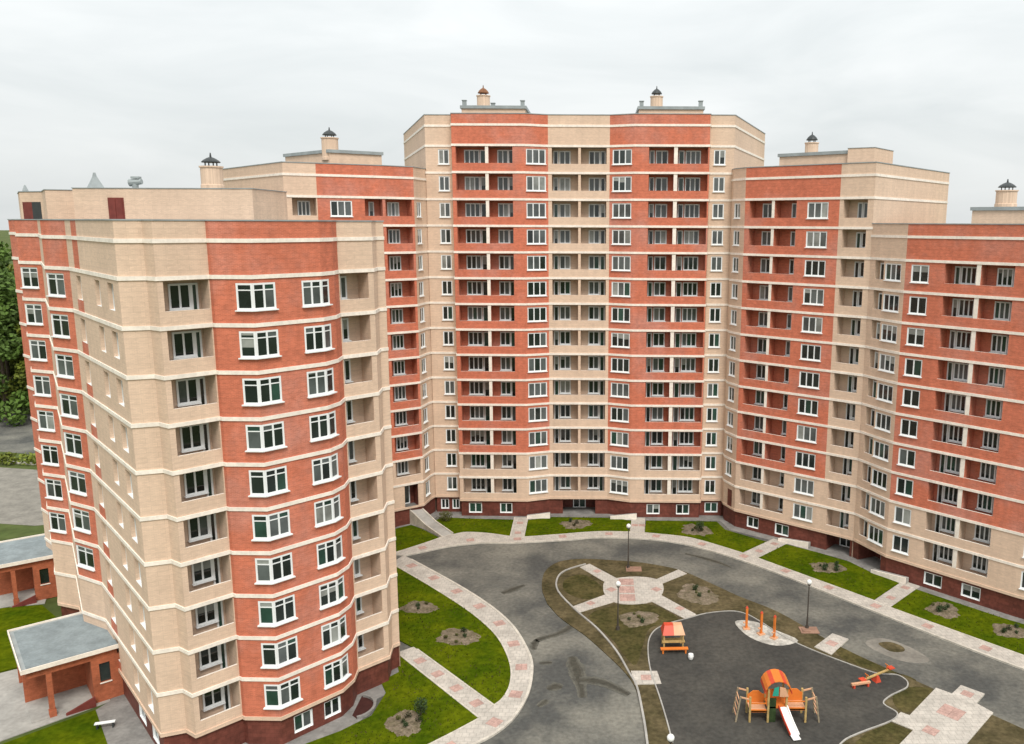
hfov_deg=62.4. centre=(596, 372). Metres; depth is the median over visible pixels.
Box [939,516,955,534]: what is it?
window
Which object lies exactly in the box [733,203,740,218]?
window
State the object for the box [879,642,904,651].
soil patch
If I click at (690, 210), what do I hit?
window
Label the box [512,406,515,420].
balcony door
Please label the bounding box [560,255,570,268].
window
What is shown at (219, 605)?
balcony door
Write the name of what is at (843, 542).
basement window
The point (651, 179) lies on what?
balcony door
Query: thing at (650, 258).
balcony door
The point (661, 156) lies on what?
window
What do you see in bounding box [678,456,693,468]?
window
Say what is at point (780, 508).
window
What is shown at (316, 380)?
window
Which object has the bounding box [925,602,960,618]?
flower bed
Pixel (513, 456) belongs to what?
balcony door
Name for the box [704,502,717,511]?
basement window
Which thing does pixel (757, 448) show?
window
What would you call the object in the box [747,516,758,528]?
basement window
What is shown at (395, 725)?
flower bed
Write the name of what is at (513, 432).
balcony door
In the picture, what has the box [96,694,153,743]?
apron
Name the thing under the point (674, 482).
balcony door
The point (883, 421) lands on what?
window
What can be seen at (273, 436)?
window
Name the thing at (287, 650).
window
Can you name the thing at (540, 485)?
window
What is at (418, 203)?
window
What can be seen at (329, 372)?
window
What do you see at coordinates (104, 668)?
window
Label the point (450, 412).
window
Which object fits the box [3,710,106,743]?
lawn
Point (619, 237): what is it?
window
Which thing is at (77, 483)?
window
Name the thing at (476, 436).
window
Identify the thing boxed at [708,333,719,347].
window
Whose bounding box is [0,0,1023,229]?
sky
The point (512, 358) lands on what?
balcony door
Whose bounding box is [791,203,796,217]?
window
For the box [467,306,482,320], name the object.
window
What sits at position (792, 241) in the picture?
window
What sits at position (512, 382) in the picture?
balcony door
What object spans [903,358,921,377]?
window
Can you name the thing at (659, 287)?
window
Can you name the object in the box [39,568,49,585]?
window
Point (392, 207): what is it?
window
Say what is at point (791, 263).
window
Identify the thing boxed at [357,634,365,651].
window
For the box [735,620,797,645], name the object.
sand patch
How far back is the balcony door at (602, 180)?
97.73 m
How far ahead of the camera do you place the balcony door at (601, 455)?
103.58 m
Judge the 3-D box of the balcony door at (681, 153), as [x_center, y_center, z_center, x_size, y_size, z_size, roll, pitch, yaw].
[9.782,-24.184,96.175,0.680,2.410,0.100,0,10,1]
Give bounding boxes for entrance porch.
[0,533,57,607]
[7,611,123,722]
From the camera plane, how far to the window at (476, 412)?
101.58 m
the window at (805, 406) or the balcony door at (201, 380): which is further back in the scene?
the window at (805, 406)
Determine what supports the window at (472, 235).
in the apartment building at (578, 277)
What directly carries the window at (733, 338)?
in the apartment building at (801, 226)
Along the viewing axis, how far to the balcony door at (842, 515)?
91.95 m
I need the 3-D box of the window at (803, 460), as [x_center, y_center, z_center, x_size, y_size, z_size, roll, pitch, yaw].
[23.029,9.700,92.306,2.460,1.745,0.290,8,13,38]
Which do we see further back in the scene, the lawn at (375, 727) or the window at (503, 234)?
the window at (503, 234)
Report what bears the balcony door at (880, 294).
in the apartment building at (939, 505)
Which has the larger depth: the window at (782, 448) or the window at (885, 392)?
the window at (782, 448)
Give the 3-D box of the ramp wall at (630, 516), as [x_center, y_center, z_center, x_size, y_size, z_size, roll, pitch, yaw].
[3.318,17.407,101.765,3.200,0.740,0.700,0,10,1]
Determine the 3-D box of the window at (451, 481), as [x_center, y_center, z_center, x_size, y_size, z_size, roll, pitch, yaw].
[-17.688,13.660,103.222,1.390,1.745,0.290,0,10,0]
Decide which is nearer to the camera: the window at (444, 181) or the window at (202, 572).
the window at (202, 572)
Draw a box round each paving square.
[626,566,641,571]
[799,627,819,633]
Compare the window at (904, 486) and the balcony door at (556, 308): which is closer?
the window at (904, 486)
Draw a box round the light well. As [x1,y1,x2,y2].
[352,694,375,719]
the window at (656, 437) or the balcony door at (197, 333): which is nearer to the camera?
the balcony door at (197, 333)
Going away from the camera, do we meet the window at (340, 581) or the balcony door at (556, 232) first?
the window at (340, 581)
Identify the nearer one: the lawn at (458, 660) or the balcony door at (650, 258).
the lawn at (458, 660)
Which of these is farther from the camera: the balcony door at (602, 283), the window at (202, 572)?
the balcony door at (602, 283)
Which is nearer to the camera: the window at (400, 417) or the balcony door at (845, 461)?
the balcony door at (845, 461)
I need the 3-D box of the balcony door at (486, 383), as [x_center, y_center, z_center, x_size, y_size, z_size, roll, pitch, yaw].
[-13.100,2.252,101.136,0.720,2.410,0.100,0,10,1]
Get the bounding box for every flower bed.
[384,709,420,736]
[399,601,438,612]
[436,628,480,644]
[559,520,592,528]
[619,611,658,626]
[677,583,718,604]
[681,524,712,535]
[810,562,846,572]
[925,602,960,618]
[992,623,1023,638]
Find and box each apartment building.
[7,153,400,743]
[223,127,435,526]
[403,85,765,517]
[721,132,949,556]
[852,179,1023,618]
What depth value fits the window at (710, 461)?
101.87 m
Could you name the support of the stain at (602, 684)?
on the courtyard road
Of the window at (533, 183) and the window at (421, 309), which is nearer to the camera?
the window at (533, 183)
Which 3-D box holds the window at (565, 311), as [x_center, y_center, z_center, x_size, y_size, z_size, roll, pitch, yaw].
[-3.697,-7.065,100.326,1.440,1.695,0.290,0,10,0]
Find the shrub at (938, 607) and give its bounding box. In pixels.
[936,603,943,611]
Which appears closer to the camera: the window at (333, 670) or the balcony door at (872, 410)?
the window at (333, 670)
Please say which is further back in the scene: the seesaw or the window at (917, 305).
the window at (917, 305)
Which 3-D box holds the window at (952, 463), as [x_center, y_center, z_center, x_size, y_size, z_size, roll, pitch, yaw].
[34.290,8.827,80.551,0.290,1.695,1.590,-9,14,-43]
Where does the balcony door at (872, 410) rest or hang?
in the apartment building at (939, 505)
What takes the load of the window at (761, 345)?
in the apartment building at (801, 226)
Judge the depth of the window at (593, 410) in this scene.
102.50 m
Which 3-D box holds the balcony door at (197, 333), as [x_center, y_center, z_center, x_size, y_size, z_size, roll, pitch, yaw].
[-25.318,-1.486,53.436,0.100,2.410,0.450,10,14,43]
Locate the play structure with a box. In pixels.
[732,669,819,740]
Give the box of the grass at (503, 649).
[327,517,1023,743]
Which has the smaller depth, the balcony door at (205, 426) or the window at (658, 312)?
the balcony door at (205, 426)
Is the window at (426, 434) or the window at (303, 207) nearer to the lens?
the window at (303, 207)
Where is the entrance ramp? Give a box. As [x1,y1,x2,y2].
[410,508,452,536]
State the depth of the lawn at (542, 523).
99.26 m
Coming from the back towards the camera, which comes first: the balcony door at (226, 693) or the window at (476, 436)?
the window at (476, 436)
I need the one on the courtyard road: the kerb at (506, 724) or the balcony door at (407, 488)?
the kerb at (506, 724)
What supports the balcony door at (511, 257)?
in the apartment building at (578, 277)
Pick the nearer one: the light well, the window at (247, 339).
the window at (247, 339)
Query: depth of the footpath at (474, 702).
65.31 m
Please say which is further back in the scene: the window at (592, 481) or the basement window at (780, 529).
the window at (592, 481)
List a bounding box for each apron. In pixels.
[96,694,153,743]
[243,667,398,743]
[395,507,1023,623]
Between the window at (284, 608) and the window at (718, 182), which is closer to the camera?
the window at (284, 608)
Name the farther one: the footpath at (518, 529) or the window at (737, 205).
the footpath at (518, 529)
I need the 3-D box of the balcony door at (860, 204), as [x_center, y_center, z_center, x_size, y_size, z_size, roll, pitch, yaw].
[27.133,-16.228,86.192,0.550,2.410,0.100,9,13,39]
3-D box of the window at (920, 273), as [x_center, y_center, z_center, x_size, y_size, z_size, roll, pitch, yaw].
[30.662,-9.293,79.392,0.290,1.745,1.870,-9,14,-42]
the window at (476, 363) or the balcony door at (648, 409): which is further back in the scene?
the balcony door at (648, 409)
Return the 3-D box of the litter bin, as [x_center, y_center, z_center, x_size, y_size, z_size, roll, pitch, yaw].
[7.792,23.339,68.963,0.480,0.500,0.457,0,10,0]
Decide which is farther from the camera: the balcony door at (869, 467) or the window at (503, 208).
the window at (503, 208)
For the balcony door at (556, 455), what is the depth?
103.58 m
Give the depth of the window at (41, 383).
70.27 m
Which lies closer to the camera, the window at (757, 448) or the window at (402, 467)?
the window at (757, 448)
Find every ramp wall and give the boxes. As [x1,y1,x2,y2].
[527,512,549,518]
[610,513,636,519]
[778,537,810,548]
[871,569,908,583]
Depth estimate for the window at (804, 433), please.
91.84 m
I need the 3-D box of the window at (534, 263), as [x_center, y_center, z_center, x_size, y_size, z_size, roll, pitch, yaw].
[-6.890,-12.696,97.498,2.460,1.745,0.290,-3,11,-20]
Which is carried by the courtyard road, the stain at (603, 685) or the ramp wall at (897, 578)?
the stain at (603, 685)
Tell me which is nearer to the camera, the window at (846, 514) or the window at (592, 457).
the window at (846, 514)
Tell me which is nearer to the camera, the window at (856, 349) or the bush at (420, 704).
the bush at (420, 704)
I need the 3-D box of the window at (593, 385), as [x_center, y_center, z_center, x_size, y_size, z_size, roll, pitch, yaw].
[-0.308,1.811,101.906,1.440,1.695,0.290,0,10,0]
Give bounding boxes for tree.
[0,241,27,413]
[0,264,18,378]
[0,270,29,426]
[0,314,27,399]
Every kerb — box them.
[1,460,35,464]
[396,531,1023,655]
[397,566,511,705]
[400,655,479,717]
[404,536,1023,669]
[410,559,532,743]
[417,649,493,704]
[429,718,479,743]
[555,563,648,743]
[647,610,908,743]
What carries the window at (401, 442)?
in the apartment building at (330, 180)
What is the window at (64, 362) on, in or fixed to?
in the apartment building at (207, 370)
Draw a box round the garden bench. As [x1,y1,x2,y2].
[94,719,115,729]
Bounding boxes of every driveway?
[0,669,109,741]
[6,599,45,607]
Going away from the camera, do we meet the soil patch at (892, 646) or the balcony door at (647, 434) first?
the soil patch at (892, 646)
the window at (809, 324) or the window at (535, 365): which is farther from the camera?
the window at (535, 365)
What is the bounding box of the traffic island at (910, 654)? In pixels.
[866,638,929,662]
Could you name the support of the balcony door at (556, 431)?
in the apartment building at (578, 277)
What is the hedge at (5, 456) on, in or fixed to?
on the ground at (12, 531)
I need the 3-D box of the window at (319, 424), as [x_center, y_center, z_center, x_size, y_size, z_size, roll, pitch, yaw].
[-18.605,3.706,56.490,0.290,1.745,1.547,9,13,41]
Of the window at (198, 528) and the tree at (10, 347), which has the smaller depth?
the window at (198, 528)
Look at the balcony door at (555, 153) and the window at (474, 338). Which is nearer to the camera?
the balcony door at (555, 153)
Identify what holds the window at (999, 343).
in the apartment building at (939, 505)
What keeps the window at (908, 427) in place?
in the apartment building at (939, 505)
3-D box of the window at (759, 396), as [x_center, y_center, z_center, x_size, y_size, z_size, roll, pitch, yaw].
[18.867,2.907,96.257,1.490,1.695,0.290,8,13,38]
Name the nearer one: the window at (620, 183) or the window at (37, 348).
the window at (37, 348)
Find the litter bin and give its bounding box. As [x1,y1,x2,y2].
[688,653,693,659]
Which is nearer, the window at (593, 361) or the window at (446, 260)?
the window at (446, 260)
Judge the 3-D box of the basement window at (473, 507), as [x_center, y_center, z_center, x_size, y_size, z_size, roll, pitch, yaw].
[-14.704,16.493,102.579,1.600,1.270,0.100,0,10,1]
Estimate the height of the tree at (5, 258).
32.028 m
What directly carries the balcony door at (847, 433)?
in the apartment building at (801, 226)
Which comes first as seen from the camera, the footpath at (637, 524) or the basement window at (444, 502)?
the footpath at (637, 524)
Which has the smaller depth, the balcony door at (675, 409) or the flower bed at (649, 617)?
the flower bed at (649, 617)
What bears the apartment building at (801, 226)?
on the ground at (12, 531)
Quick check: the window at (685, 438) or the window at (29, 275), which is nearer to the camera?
the window at (29, 275)
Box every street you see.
[0,414,34,453]
[0,467,43,525]
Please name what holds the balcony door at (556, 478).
in the apartment building at (578, 277)
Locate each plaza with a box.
[603,576,663,604]
[892,685,992,743]
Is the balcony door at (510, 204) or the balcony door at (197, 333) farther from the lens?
the balcony door at (510, 204)
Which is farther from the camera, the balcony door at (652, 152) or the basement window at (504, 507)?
the basement window at (504, 507)
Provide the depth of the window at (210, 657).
56.45 m
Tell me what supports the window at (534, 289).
in the apartment building at (578, 277)
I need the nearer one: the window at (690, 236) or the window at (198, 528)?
the window at (198, 528)
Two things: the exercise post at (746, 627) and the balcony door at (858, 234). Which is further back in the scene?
the balcony door at (858, 234)
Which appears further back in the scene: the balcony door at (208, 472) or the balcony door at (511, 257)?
the balcony door at (511, 257)
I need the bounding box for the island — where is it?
[542,559,1023,743]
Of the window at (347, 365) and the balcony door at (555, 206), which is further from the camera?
the balcony door at (555, 206)
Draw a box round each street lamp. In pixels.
[616,581,620,629]
[626,524,630,567]
[667,734,674,743]
[805,579,811,627]
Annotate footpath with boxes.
[400,647,492,716]
[511,517,526,536]
[574,595,613,611]
[580,564,614,581]
[630,518,644,531]
[631,671,660,684]
[652,595,695,617]
[658,570,686,583]
[743,539,786,557]
[815,633,847,654]
[875,583,918,606]
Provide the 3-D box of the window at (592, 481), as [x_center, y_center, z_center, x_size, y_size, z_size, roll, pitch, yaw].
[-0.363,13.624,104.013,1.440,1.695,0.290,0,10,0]
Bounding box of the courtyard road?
[364,517,1023,743]
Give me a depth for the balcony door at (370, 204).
92.89 m
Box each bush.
[413,697,427,714]
[439,510,452,520]
[696,520,703,531]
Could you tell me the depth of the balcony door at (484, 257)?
98.40 m
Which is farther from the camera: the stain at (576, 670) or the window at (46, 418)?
the window at (46, 418)
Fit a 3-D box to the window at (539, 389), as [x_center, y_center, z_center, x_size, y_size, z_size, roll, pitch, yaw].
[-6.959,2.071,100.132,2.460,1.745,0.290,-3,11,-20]
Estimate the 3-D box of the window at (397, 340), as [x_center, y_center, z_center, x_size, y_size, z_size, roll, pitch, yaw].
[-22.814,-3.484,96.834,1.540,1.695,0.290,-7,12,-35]
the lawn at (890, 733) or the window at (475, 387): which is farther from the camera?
the window at (475, 387)
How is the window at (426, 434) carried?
in the apartment building at (330, 180)
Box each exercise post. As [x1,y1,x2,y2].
[742,606,749,629]
[756,611,764,635]
[770,615,777,639]
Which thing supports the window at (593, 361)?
in the apartment building at (578, 277)
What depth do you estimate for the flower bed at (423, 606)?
77.84 m
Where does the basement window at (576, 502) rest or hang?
in the apartment building at (578, 277)
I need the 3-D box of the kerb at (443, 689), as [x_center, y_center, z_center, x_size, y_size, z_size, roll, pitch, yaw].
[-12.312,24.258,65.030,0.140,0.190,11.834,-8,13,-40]
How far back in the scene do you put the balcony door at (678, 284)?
98.70 m
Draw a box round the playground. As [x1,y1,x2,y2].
[649,611,906,743]
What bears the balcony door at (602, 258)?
in the apartment building at (578, 277)
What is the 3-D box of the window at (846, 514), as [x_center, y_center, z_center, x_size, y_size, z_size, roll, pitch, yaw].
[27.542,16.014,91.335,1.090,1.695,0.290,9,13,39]
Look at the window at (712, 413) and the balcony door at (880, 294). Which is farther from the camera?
the window at (712, 413)
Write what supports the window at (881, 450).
in the apartment building at (939, 505)
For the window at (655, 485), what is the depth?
102.97 m
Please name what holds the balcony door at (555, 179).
in the apartment building at (578, 277)
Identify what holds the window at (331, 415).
in the apartment building at (207, 370)
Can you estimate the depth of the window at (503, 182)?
96.81 m
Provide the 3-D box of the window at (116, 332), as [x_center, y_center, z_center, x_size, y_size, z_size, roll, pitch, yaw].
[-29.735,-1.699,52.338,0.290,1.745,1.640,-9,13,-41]
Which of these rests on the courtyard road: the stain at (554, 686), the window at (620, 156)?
the stain at (554, 686)
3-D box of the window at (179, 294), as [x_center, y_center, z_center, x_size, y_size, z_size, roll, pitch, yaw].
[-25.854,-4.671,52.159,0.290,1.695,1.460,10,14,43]
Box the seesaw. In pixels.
[858,663,894,682]
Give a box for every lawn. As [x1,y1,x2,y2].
[0,605,56,671]
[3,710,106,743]
[306,656,476,743]
[395,525,438,550]
[397,567,510,703]
[436,517,512,535]
[525,517,630,535]
[563,574,602,598]
[588,604,678,664]
[645,521,765,551]
[759,544,898,599]
[836,647,915,680]
[855,723,911,743]
[891,589,1023,654]
[893,687,931,711]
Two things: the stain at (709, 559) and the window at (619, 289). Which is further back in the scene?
the window at (619, 289)
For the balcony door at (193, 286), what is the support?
in the apartment building at (207, 370)
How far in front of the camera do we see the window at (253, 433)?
53.62 m
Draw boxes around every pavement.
[396,532,1023,666]
[396,555,530,743]
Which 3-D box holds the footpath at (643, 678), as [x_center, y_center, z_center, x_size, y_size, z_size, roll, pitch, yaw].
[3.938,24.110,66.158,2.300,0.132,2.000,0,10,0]
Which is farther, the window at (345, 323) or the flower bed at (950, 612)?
the flower bed at (950, 612)
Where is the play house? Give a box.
[660,622,687,653]
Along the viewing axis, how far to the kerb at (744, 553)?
89.43 m
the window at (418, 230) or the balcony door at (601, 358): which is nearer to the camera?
the window at (418, 230)
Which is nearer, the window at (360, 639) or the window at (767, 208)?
the window at (360, 639)
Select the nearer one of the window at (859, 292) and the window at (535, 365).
the window at (859, 292)
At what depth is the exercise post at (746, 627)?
74.04 m
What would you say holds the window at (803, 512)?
in the apartment building at (801, 226)
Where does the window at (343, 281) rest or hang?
in the apartment building at (207, 370)
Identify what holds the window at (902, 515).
in the apartment building at (939, 505)
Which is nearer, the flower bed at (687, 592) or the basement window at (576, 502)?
the flower bed at (687, 592)
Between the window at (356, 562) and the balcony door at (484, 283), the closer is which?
the window at (356, 562)
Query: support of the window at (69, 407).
in the apartment building at (207, 370)
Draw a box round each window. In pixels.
[20,267,39,288]
[25,304,43,325]
[29,340,47,361]
[33,375,51,396]
[37,410,55,431]
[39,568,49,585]
[41,444,58,466]
[45,478,62,500]
[46,273,65,297]
[49,512,66,533]
[50,314,70,338]
[55,354,74,378]
[59,393,78,418]
[63,432,82,457]
[68,470,86,496]
[72,508,90,534]
[76,545,94,571]
[99,661,111,683]
[111,283,114,308]
[116,332,119,356]
[141,708,145,720]
[154,728,159,743]
[167,283,193,310]
[171,331,197,359]
[175,377,201,406]
[179,424,204,452]
[183,470,208,497]
[187,515,211,542]
[191,559,215,585]
[195,602,218,628]
[198,645,222,670]
[202,687,225,711]
[235,283,253,311]
[238,331,256,359]
[242,379,259,405]
[245,425,263,451]
[248,470,265,496]
[251,515,269,541]
[252,282,278,311]
[254,558,272,584]
[255,329,281,359]
[257,601,274,626]
[258,376,284,405]
[260,643,277,668]
[261,421,287,451]
[263,684,280,709]
[265,466,289,496]
[268,509,292,540]
[270,552,295,584]
[273,594,297,626]
[276,636,300,668]
[279,676,302,709]
[294,709,311,731]
[297,201,310,214]
[301,280,323,307]
[304,325,326,353]
[307,369,329,398]
[309,413,330,441]
[312,456,332,485]
[314,498,335,527]
[316,539,337,569]
[319,580,339,610]
[321,279,332,305]
[321,620,342,649]
[323,659,344,689]
[324,324,334,350]
[324,696,339,717]
[326,368,336,394]
[328,411,339,437]
[330,200,351,216]
[331,453,341,480]
[333,494,343,521]
[335,535,345,562]
[337,575,347,602]
[339,614,349,641]
[340,276,346,299]
[341,653,351,680]
[342,318,351,341]
[344,359,353,382]
[346,400,354,423]
[348,441,356,462]
[350,481,358,501]
[352,520,360,539]
[354,559,362,577]
[355,597,363,614]
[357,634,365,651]
[387,202,398,215]
[388,229,399,243]
[389,256,400,270]
[390,282,401,297]
[391,309,402,323]
[392,334,404,349]
[393,360,405,375]
[394,385,406,400]
[395,411,407,425]
[396,436,408,450]
[397,461,409,475]
[417,202,422,217]
[417,229,421,243]
[418,255,422,270]
[419,281,422,296]
[420,307,425,322]
[421,333,426,348]
[422,358,426,373]
[422,383,427,398]
[423,408,428,423]
[424,432,429,448]
[425,457,429,472]
[426,480,430,496]
[438,149,449,164]
[438,176,450,191]
[439,203,450,217]
[440,229,451,243]
[440,255,452,269]
[441,499,448,507]
[442,280,452,294]
[442,306,453,320]
[443,331,453,345]
[444,356,454,370]
[444,381,455,394]
[445,405,455,418]
[445,429,456,442]
[446,453,457,466]
[447,477,457,490]
[452,499,459,507]
[464,150,479,162]
[465,177,479,189]
[465,203,480,216]
[466,229,480,242]
[466,255,481,268]
[467,281,481,294]
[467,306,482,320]
[468,332,483,345]
[468,356,483,370]
[469,381,483,394]
[469,406,484,419]
[469,503,481,511]
[470,430,484,443]
[470,454,485,467]
[471,478,485,490]
[497,150,507,162]
[498,177,508,189]
[498,203,508,216]
[498,230,508,242]
[499,256,509,268]
[499,281,509,294]
[499,307,510,320]
[500,332,510,345]
[500,357,511,370]
[500,381,511,395]
[500,503,511,512]
[501,406,511,419]
[501,431,512,443]
[501,455,512,467]
[502,479,512,490]
[526,149,546,164]
[526,176,546,191]
[526,229,546,244]
[527,203,545,217]
[527,255,546,270]
[527,281,545,296]
[527,332,547,347]
[528,307,547,321]
[528,357,547,372]
[528,382,546,397]
[528,431,547,446]
[529,407,547,421]
[529,455,547,470]
[529,479,547,494]
[559,151,569,163]
[559,177,570,190]
[559,204,570,216]
[559,230,570,242]
[559,331,570,344]
[559,356,570,369]
[559,380,570,393]
[559,405,570,417]
[559,429,570,441]
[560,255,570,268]
[560,281,570,294]
[560,306,570,319]
[560,453,570,465]
[560,477,570,488]
[573,499,585,506]
[587,429,598,441]
[587,453,598,465]
[587,477,598,488]
[588,281,598,294]
[588,306,598,319]
[588,331,598,344]
[588,356,599,369]
[588,380,598,393]
[588,405,598,417]
[589,151,599,163]
[589,178,599,190]
[589,204,599,216]
[589,230,599,243]
[589,256,599,268]
[609,455,627,470]
[609,479,627,494]
[610,307,629,322]
[610,358,629,373]
[610,382,628,397]
[610,407,628,422]
[611,176,631,191]
[611,203,631,218]
[611,230,630,244]
[611,256,630,270]
[611,282,629,296]
[611,333,629,347]
[611,431,628,446]
[613,149,631,164]
[646,504,659,513]
[650,456,662,468]
[650,480,661,491]
[651,382,663,396]
[651,407,663,420]
[651,432,662,444]
[652,333,664,346]
[652,358,664,371]
[653,307,665,321]
[654,230,666,243]
[654,256,665,269]
[654,282,665,295]
[655,177,667,190]
[655,204,666,217]
[656,150,667,163]
[676,504,688,513]
[677,480,692,492]
[678,432,693,444]
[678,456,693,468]
[679,407,694,420]
[680,358,695,371]
[680,382,694,396]
[681,308,696,321]
[681,333,696,346]
[682,282,697,295]
[683,256,697,269]
[684,204,699,217]
[684,230,698,243]
[685,151,700,163]
[685,177,699,190]
[704,456,715,469]
[704,480,715,493]
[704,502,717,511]
[706,408,717,421]
[706,432,716,444]
[707,358,719,372]
[707,383,718,397]
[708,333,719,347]
[709,308,720,322]
[710,256,722,271]
[710,282,721,296]
[711,230,723,245]
[712,177,724,192]
[712,204,723,218]
[713,150,725,165]
[724,461,731,476]
[725,436,731,452]
[727,386,733,402]
[727,411,732,427]
[728,361,734,376]
[729,335,735,351]
[730,283,737,299]
[730,310,736,325]
[732,230,739,245]
[732,257,738,272]
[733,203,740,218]
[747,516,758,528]
[750,492,759,505]
[751,467,760,480]
[752,441,761,455]
[753,416,762,430]
[754,390,763,405]
[755,364,764,379]
[756,338,766,353]
[757,312,767,326]
[759,285,768,300]
[760,258,769,272]
[761,231,770,245]
[762,204,771,217]
[775,523,788,535]
[777,498,782,511]
[778,472,783,485]
[779,446,785,460]
[781,420,786,434]
[782,394,787,408]
[784,341,789,356]
[784,367,788,382]
[786,314,791,329]
[787,287,792,301]
[789,259,793,273]
[790,231,794,245]
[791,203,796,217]
[792,503,812,522]
[793,477,813,496]
[795,425,816,443]
[795,451,815,469]
[797,398,817,416]
[798,371,819,389]
[799,344,820,361]
[802,288,823,305]
[802,316,822,333]
[804,231,826,247]
[805,260,825,276]
[806,202,828,218]
[839,538,849,547]
[843,513,848,526]
[845,486,850,500]
[846,459,851,473]
[848,432,853,446]
[850,404,855,419]
[851,376,856,391]
[853,348,858,363]
[855,319,860,335]
[856,291,862,306]
[859,262,863,277]
[861,232,865,247]
[863,202,867,217]
[866,524,882,546]
[869,497,884,518]
[870,469,886,490]
[872,440,888,461]
[874,412,890,432]
[876,383,892,403]
[878,353,894,373]
[879,324,896,343]
[881,294,898,312]
[883,263,900,281]
[891,534,908,555]
[893,506,910,526]
[895,477,913,497]
[897,448,915,468]
[899,418,917,438]
[901,388,919,408]
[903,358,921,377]
[905,327,924,346]
[907,296,926,315]
[909,265,928,283]
[924,571,941,587]
[937,545,952,563]
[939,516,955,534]
[941,486,957,504]
[944,455,960,474]
[946,425,963,443]
[949,393,965,412]
[951,362,968,381]
[954,331,971,349]
[956,299,973,317]
[960,266,976,284]
[961,583,980,600]
[970,555,987,573]
[973,524,990,543]
[975,494,993,512]
[978,462,995,481]
[980,431,998,450]
[983,399,1001,418]
[986,366,1004,386]
[989,334,1007,353]
[992,301,1010,320]
[996,268,1014,286]
[1019,571,1023,590]
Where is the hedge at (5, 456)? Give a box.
[0,452,36,465]
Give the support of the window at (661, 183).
in the apartment building at (578, 277)
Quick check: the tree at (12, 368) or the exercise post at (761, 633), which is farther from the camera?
the tree at (12, 368)
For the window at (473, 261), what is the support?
in the apartment building at (578, 277)
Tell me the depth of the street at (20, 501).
108.71 m
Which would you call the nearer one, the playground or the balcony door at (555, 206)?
the playground
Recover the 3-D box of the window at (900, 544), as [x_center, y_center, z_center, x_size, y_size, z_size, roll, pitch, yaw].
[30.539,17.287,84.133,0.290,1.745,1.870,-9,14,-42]
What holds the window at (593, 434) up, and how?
in the apartment building at (578, 277)
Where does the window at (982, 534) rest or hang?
in the apartment building at (939, 505)
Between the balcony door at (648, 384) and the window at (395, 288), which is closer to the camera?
the window at (395, 288)
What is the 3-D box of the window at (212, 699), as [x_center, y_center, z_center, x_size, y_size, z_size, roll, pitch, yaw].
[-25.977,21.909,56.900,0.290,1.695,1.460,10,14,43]
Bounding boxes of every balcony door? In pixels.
[190,283,198,309]
[193,330,202,357]
[198,376,206,404]
[201,423,210,450]
[205,468,213,495]
[209,513,217,540]
[212,557,220,583]
[216,601,223,626]
[219,643,227,668]
[222,684,230,709]
[368,202,373,215]
[405,485,409,503]
[480,150,484,162]
[480,177,485,189]
[481,203,485,216]
[481,229,486,242]
[482,255,486,268]
[482,281,487,294]
[483,307,487,320]
[483,332,487,345]
[484,357,488,370]
[484,381,488,395]
[485,406,489,420]
[485,430,489,444]
[486,455,490,468]
[486,479,490,492]
[508,150,512,162]
[508,177,512,189]
[509,203,512,216]
[509,230,513,242]
[510,256,513,269]
[510,281,513,294]
[510,307,514,320]
[511,332,514,345]
[511,357,514,370]
[511,381,514,395]
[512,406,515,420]
[512,431,515,444]
[512,455,515,468]
[513,479,516,492]
[553,151,557,163]
[553,177,558,190]
[553,204,558,216]
[554,230,558,242]
[554,255,558,268]
[554,281,558,294]
[554,306,558,319]
[554,331,558,344]
[554,356,558,369]
[554,380,558,394]
[554,405,558,418]
[554,429,558,442]
[554,453,558,466]
[555,477,558,489]
[599,331,604,345]
[599,356,603,369]
[599,380,603,394]
[599,405,603,418]
[599,429,603,442]
[599,453,603,466]
[599,477,603,490]
[600,151,605,163]
[600,178,605,190]
[600,204,604,216]
[600,230,604,243]
[600,256,604,268]
[600,281,604,294]
[600,306,604,319]
[644,480,648,493]
[645,407,650,421]
[645,431,649,445]
[645,456,649,469]
[646,358,650,371]
[646,382,650,396]
[647,282,652,295]
[647,307,651,321]
[647,333,651,346]
[648,230,653,243]
[648,256,652,269]
[649,150,654,163]
[649,177,653,190]
[649,204,653,217]
[671,480,676,493]
[672,432,677,445]
[672,456,677,469]
[673,382,678,396]
[673,407,678,421]
[674,333,680,346]
[674,358,679,371]
[675,308,680,321]
[676,256,681,269]
[676,282,681,295]
[677,204,682,217]
[677,230,682,243]
[678,151,684,163]
[678,177,683,190]
[839,512,844,527]
[841,485,846,501]
[842,458,847,474]
[844,431,849,447]
[845,403,851,419]
[847,375,852,391]
[849,347,854,363]
[850,319,856,334]
[852,290,857,306]
[854,261,859,276]
[855,232,861,247]
[857,202,863,217]
[863,520,867,536]
[865,492,868,509]
[867,465,870,481]
[869,437,872,453]
[870,409,874,425]
[872,380,876,397]
[874,352,878,368]
[876,322,879,338]
[878,293,881,308]
[880,263,883,278]
[932,544,938,561]
[934,514,941,532]
[937,484,943,502]
[939,454,945,472]
[941,423,948,442]
[944,392,950,411]
[946,361,953,379]
[949,330,955,348]
[951,298,958,316]
[954,266,961,283]
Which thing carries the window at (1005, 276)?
in the apartment building at (939, 505)
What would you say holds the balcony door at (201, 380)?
in the apartment building at (207, 370)
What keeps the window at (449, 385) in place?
in the apartment building at (578, 277)
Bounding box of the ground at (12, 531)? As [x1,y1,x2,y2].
[0,230,110,743]
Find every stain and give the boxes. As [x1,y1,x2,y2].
[502,585,523,592]
[530,624,574,642]
[531,626,572,643]
[532,625,572,642]
[546,682,562,690]
[548,684,561,689]
[566,656,586,697]
[568,656,585,697]
[570,656,583,697]
[579,676,630,695]
[579,677,629,694]
[579,678,628,694]
[685,553,728,566]
[686,553,730,567]
[688,554,729,566]

